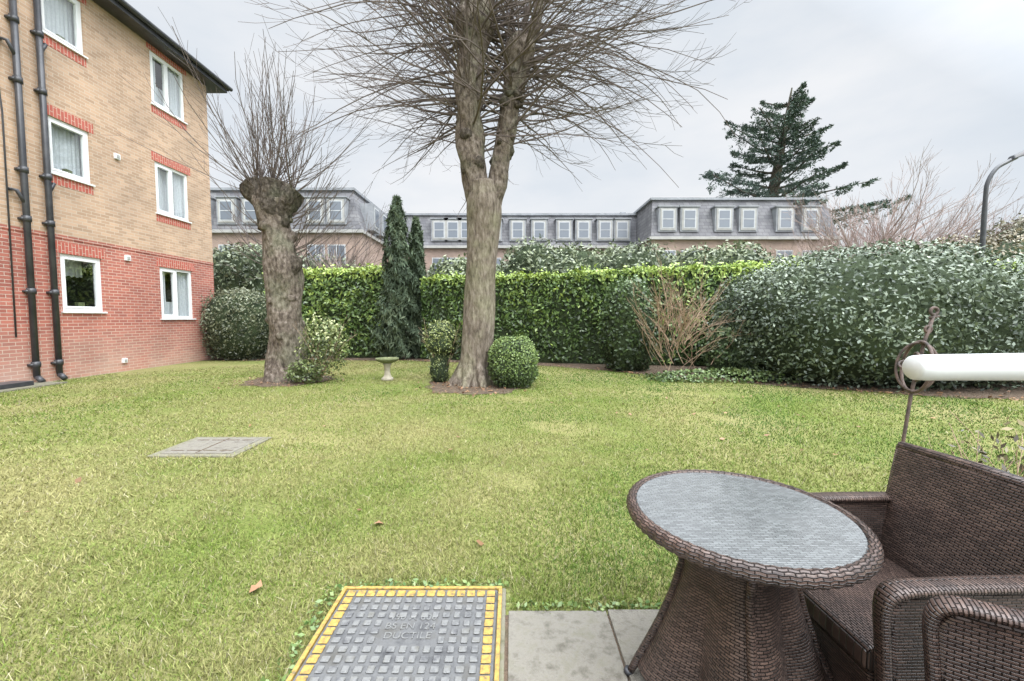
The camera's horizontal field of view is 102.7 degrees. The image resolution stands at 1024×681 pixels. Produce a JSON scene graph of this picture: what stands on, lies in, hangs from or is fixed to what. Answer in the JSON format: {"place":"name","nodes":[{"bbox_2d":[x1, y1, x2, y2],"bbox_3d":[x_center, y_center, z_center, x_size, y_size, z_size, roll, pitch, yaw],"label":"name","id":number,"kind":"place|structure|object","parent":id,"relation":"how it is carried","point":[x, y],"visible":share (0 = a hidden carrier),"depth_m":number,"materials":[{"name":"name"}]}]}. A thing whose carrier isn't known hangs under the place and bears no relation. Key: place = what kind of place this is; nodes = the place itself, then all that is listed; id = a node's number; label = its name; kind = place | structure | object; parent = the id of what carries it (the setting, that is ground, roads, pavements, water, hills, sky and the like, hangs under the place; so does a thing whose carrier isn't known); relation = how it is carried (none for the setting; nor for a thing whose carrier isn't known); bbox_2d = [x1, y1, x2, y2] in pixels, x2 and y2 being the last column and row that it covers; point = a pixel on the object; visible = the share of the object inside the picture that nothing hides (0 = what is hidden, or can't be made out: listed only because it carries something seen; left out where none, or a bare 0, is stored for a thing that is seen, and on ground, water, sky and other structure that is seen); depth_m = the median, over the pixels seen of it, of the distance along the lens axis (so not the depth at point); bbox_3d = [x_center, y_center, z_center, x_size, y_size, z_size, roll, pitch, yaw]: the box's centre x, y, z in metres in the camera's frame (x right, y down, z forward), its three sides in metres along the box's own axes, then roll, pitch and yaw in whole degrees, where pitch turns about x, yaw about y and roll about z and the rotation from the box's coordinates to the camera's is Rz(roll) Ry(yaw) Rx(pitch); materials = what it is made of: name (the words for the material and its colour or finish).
{"place":"outdoors","nodes":[
{"label":"outdoors","id":0,"kind":"place"},
{"bbox_2d":[0,360,1023,680],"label":"lawn","id":1,"kind":"structure","parent":0,"point":[524,484],"depth_m":3.61,"materials":[{"name":"green plant"}]},
{"bbox_2d":[0,381,67,392],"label":"path slab","id":2,"kind":"structure","parent":1,"relation":"on","point":[8,386],"depth_m":8.14,"materials":[{"name":"concrete"}]},
{"bbox_2d":[147,437,271,457],"bbox_3d":[-3.240,1.155,4.456,0.880,0.042,0.670,0,3,0],"label":"concrete drain cover","id":3,"kind":"object","parent":1,"relation":"on","point":[207,446],"visible":0.94,"depth_m":4.37,"materials":[{"name":"concrete"}]},
{"bbox_2d":[294,308,350,380],"bbox_3d":[-4.092,0.100,8.871,1.168,1.604,0.920,-1,3,-17],"label":"variegated shrub","id":4,"kind":"object","parent":1,"relation":"on","point":[325,339],"visible":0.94,"depth_m":8.83,"materials":[{"name":"green plant"}]},
{"bbox_2d":[375,357,398,380],"bbox_3d":[-2.800,0.642,9.200,0.510,0.500,0.510,0,3,0],"label":"bird bath","id":5,"kind":"object","parent":1,"relation":"on","point":[387,362],"visible":0.98,"depth_m":9.13,"materials":[{"name":"beige stone"}]},
{"bbox_2d":[260,577,661,680],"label":"edge weeds","id":6,"kind":"object","parent":1,"relation":"on","point":[314,618],"visible":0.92,"depth_m":1.98,"materials":[{"name":"green plant"}]},
{"bbox_2d":[25,359,1023,544],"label":"fallen leaves","id":7,"kind":"object","parent":1,"relation":"on","point":[77,480],"visible":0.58,"depth_m":7.76,"materials":[{"name":"brown plant"}]},
{"bbox_2d":[894,306,939,441],"bbox_3d":[2.480,0.525,2.533,0.252,1.471,0.201,-2,4,-33],"label":"armillary garden stake","id":8,"kind":"object","parent":1,"relation":"on","point":[928,329],"visible":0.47,"depth_m":2.52,"materials":[{"name":"metal"}]},
{"bbox_2d":[125,0,1023,251],"label":"sky","id":9,"kind":"structure","parent":0,"point":[892,78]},
{"bbox_2d":[504,609,658,680],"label":"patio paving","id":10,"kind":"structure","parent":0,"point":[573,646],"depth_m":1.74,"materials":[{"name":"concrete"}]},
{"bbox_2d":[285,586,505,680],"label":"manhole cover","id":11,"kind":"object","parent":10,"relation":"on","point":[410,633],"visible":1,"depth_m":1.77,"materials":[{"name":"metal"}]},
{"bbox_2d":[623,469,883,680],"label":"wicker table","id":12,"kind":"object","parent":10,"relation":"on","point":[756,555],"visible":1,"depth_m":1.34,"materials":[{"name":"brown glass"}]},
{"bbox_2d":[802,442,1023,680],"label":"wicker armchair","id":13,"kind":"object","parent":10,"relation":"on","point":[938,523],"visible":0.65,"depth_m":1.42,"materials":[{"name":"brown wicker"}]},
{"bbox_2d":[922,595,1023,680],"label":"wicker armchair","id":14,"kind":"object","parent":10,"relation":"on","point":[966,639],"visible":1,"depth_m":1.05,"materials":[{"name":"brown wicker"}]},
{"bbox_2d":[201,354,1023,399],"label":"border soil","id":15,"kind":"structure","parent":0,"point":[967,392],"depth_m":8.34,"materials":[{"name":"brown soil"}]},
{"bbox_2d":[199,284,268,360],"bbox_3d":[-9.174,-0.618,13.882,2.420,2.545,2.011,0,3,0],"label":"rounded shrub","id":16,"kind":"object","parent":15,"relation":"on","point":[237,326],"visible":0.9,"depth_m":13.30,"materials":[{"name":"green plant"}]},
{"bbox_2d":[113,7,386,382],"bbox_3d":[-5.188,-2.765,8.481,5.176,7.692,4.349,-2,4,-38],"label":"pollarded tree stump","id":17,"kind":"object","parent":15,"relation":"on","point":[274,201],"visible":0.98,"depth_m":8.84,"materials":[{"name":"brown plant"}]},
{"bbox_2d":[283,357,327,383],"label":"variegated shrub","id":18,"kind":"object","parent":15,"relation":"on","point":[311,374],"visible":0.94,"depth_m":8.69,"materials":[{"name":"green plant"}]},
{"bbox_2d":[263,263,392,357],"bbox_3d":[-6.420,-1.084,14.730,4.680,3.355,1.696,0,3,0],"label":"laurel hedge","id":19,"kind":"object","parent":15,"relation":"on","point":[338,295],"visible":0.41,"depth_m":14.18,"materials":[{"name":"green plant"}]},
{"bbox_2d":[292,316,460,376],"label":"shrub stems","id":20,"kind":"object","parent":15,"relation":"on","point":[321,375],"visible":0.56,"depth_m":8.90,"materials":[{"name":"brown plant"}]},
{"bbox_2d":[422,319,459,356],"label":"euonymus shrub","id":21,"kind":"object","parent":20,"relation":"on","point":[440,338],"visible":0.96,"depth_m":8.67,"materials":[{"name":"green plant"}]},
{"bbox_2d":[368,194,421,358],"bbox_3d":[-3.874,-2.116,13.829,1.715,5.569,1.773,0,3,0],"label":"cypress tree","id":22,"kind":"object","parent":15,"relation":"on","point":[396,278],"visible":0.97,"depth_m":13.52,"materials":[{"name":"green plant"}]},
{"bbox_2d":[404,216,427,358],"bbox_3d":[-3.273,-1.827,14.188,1.378,4.967,1.155,0,3,0],"label":"cypress tree","id":23,"kind":"object","parent":15,"relation":"on","point":[416,232],"visible":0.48,"depth_m":13.98,"materials":[{"name":"green plant"}]},
{"bbox_2d":[427,352,450,382],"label":"euonymus shrub","id":24,"kind":"object","parent":15,"relation":"on","point":[439,369],"visible":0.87,"depth_m":8.79,"materials":[{"name":"green plant"}]},
{"bbox_2d":[246,0,750,387],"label":"pollarded lime tree","id":25,"kind":"object","parent":15,"relation":"on","point":[475,28],"visible":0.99,"depth_m":8.29,"materials":[{"name":"brown plant"}]},
{"bbox_2d":[487,333,539,387],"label":"clipped box shrub","id":26,"kind":"object","parent":15,"relation":"on","point":[513,361],"visible":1,"depth_m":8.04,"materials":[{"name":"green plant"}]},
{"bbox_2d":[598,274,657,370],"bbox_3d":[3.079,-0.477,10.908,1.563,2.597,1.386,0,3,0],"label":"ivy shrub","id":27,"kind":"object","parent":15,"relation":"on","point":[624,348],"visible":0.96,"depth_m":10.49,"materials":[{"name":"green plant"}]},
{"bbox_2d":[628,253,753,370],"bbox_3d":[4.270,-0.679,9.526,3.474,2.906,2.320,0,3,0],"label":"twiggy shrub","id":28,"kind":"object","parent":15,"relation":"on","point":[666,322],"visible":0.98,"depth_m":9.65,"materials":[{"name":"brown plant"}]},
{"bbox_2d":[631,366,804,383],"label":"ivy groundcover","id":29,"kind":"object","parent":15,"relation":"on","point":[667,376],"visible":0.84,"depth_m":8.96,"materials":[{"name":"green plant"}]},
{"bbox_2d":[419,255,1023,365],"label":"laurel hedge","id":30,"kind":"object","parent":15,"relation":"on","point":[554,318],"visible":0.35,"depth_m":12.44,"materials":[{"name":"green plant"}]},
{"bbox_2d":[700,323,759,377],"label":"ivy shrub","id":31,"kind":"object","parent":15,"relation":"on","point":[725,359],"visible":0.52,"depth_m":9.64,"materials":[{"name":"green plant"}]},
{"bbox_2d":[695,233,1023,391],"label":"viburnum shrub","id":32,"kind":"object","parent":15,"relation":"on","point":[861,316],"visible":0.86,"depth_m":7.87,"materials":[{"name":"green plant"}]},
{"bbox_2d":[902,353,1023,380],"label":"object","id":33,"kind":"object","parent":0,"point":[974,367],"visible":1,"depth_m":0.44,"materials":[{"name":"white plastic"}]},
{"bbox_2d":[928,411,1023,476],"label":"border plant","id":34,"kind":"object","parent":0,"point":[1015,438],"depth_m":2.64,"materials":[{"name":"plant"}]},
{"label":"ground","id":35,"kind":"structure","parent":0,"visible":0},
{"bbox_2d":[0,0,216,381],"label":"walls","id":36,"kind":"structure","parent":35,"relation":"on","point":[104,98],"depth_m":10.33,"materials":[{"name":"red brick"}]},
{"bbox_2d":[0,0,67,382],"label":"drain pipes","id":37,"kind":"object","parent":36,"relation":"attached to","point":[16,78],"visible":0.99,"depth_m":8.63,"materials":[{"name":"black plastic"}]},
{"bbox_2d":[0,0,212,270],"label":"brick lintels","id":38,"kind":"object","parent":36,"relation":"attached to","point":[82,124],"visible":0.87,"depth_m":9.91,"materials":[{"name":"red brick"}]},
{"bbox_2d":[44,0,188,315],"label":"curtains","id":39,"kind":"object","parent":36,"relation":"attached to","point":[59,20],"visible":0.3,"depth_m":9.88,"materials":[{"name":"white fabric"}]},
{"bbox_2d":[56,34,178,313],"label":"rooms","id":40,"kind":"object","parent":36,"relation":"attached to","point":[80,291],"visible":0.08,"depth_m":10.72,"materials":[{"name":"black"}]},
{"bbox_2d":[41,0,195,319],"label":"window frames","id":41,"kind":"structure","parent":36,"relation":"attached to","point":[77,48],"depth_m":10.13,"materials":[{"name":"white plastic"}]},
{"bbox_2d":[113,153,130,362],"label":"wall vents","id":42,"kind":"object","parent":36,"relation":"attached to","point":[126,257],"depth_m":10.73,"materials":[{"name":"plastic"}]},
{"bbox_2d":[92,0,232,92],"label":"eaves gutter","id":43,"kind":"object","parent":36,"relation":"on","point":[128,15],"visible":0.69,"depth_m":11.56,"materials":[{"name":"black plastic"}]},
{"bbox_2d":[212,240,265,297],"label":"rhododendron shrub","id":44,"kind":"object","parent":35,"relation":"on","point":[228,276],"visible":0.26,"depth_m":17.54,"materials":[{"name":"green plant"}]},
{"bbox_2d":[220,203,389,281],"bbox_3d":[-10.155,-3.429,20.753,8.201,7.352,7.506,-3,4,-41],"label":"bare tree","id":45,"kind":"object","parent":35,"relation":"on","point":[352,258],"visible":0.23,"depth_m":20.25,"materials":[{"name":"brown plant"}]},
{"bbox_2d":[297,249,365,268],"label":"distant shrubs","id":46,"kind":"object","parent":35,"relation":"on","point":[311,262],"visible":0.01,"depth_m":26.01,"materials":[{"name":"green plant"}]},
{"bbox_2d":[300,218,382,272],"bbox_3d":[-7.760,-2.644,19.439,5.530,5.930,6.441,0,3,0],"label":"bare tree","id":47,"kind":"object","parent":35,"relation":"on","point":[341,263],"visible":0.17,"depth_m":18.62,"materials":[{"name":"brown plant"}]},
{"bbox_2d":[426,252,501,277],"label":"rhododendron shrub","id":48,"kind":"object","parent":35,"relation":"on","point":[458,264],"visible":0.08,"depth_m":15.85,"materials":[{"name":"green plant"}]},
{"bbox_2d":[210,187,842,275],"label":"mansard apartment block","id":49,"kind":"structure","parent":35,"relation":"on","point":[684,223],"depth_m":32.15,"materials":[{"name":"stone"}]},
{"bbox_2d":[496,233,614,275],"bbox_3d":[1.538,-2.060,17.865,6.209,5.088,4.043,0,3,0],"label":"rhododendron shrub","id":50,"kind":"object","parent":35,"relation":"on","point":[534,258],"visible":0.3,"depth_m":16.93,"materials":[{"name":"green plant"}]},
{"bbox_2d":[592,237,684,272],"bbox_3d":[5.231,-2.096,18.460,5.867,5.072,4.143,0,3,0],"label":"rhododendron shrub","id":51,"kind":"object","parent":35,"relation":"on","point":[629,256],"visible":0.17,"depth_m":17.18,"materials":[{"name":"green plant"}]},
{"bbox_2d":[666,239,782,267],"bbox_3d":[8.975,-2.152,17.975,5.915,4.462,4.127,0,3,0],"label":"rhododendron shrub","id":52,"kind":"object","parent":35,"relation":"on","point":[734,254],"visible":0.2,"depth_m":16.95,"materials":[{"name":"green plant"}]},
{"bbox_2d":[770,253,819,263],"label":"rhododendron shrub","id":53,"kind":"object","parent":35,"relation":"on","point":[782,258],"visible":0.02,"depth_m":18.21,"materials":[{"name":"green plant"}]},
{"bbox_2d":[698,81,914,231],"bbox_3d":[26.118,-12.930,40.249,16.926,24.248,19.376,-3,4,-44],"label":"cedar tree","id":54,"kind":"object","parent":35,"relation":"on","point":[778,159],"visible":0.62,"depth_m":38.86,"materials":[{"name":"green plant"}]},
{"bbox_2d":[757,140,1012,259],"bbox_3d":[21.491,-5.370,24.668,12.033,10.796,11.634,0,3,0],"label":"bare tree","id":55,"kind":"object","parent":35,"relation":"on","point":[848,241],"visible":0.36,"depth_m":24.28,"materials":[{"name":"brown plant"}]},
{"bbox_2d":[787,145,1023,255],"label":"bare tree","id":56,"kind":"object","parent":35,"relation":"on","point":[880,225],"visible":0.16,"depth_m":24.66,"materials":[{"name":"brown plant"}]},
{"bbox_2d":[894,228,1023,267],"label":"red leaved shrub","id":57,"kind":"object","parent":35,"relation":"on","point":[1016,244],"visible":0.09,"depth_m":19.64,"materials":[{"name":"green plant"}]},
{"bbox_2d":[973,213,1023,244],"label":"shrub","id":58,"kind":"object","parent":35,"relation":"on","point":[1014,227],"visible":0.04,"depth_m":22.70,"materials":[{"name":"green plant"}]},
{"bbox_2d":[979,151,1023,261],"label":"street lamp","id":59,"kind":"object","parent":35,"relation":"on","point":[983,225],"visible":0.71,"depth_m":13.72,"materials":[{"name":"grey metal"}]}
]}

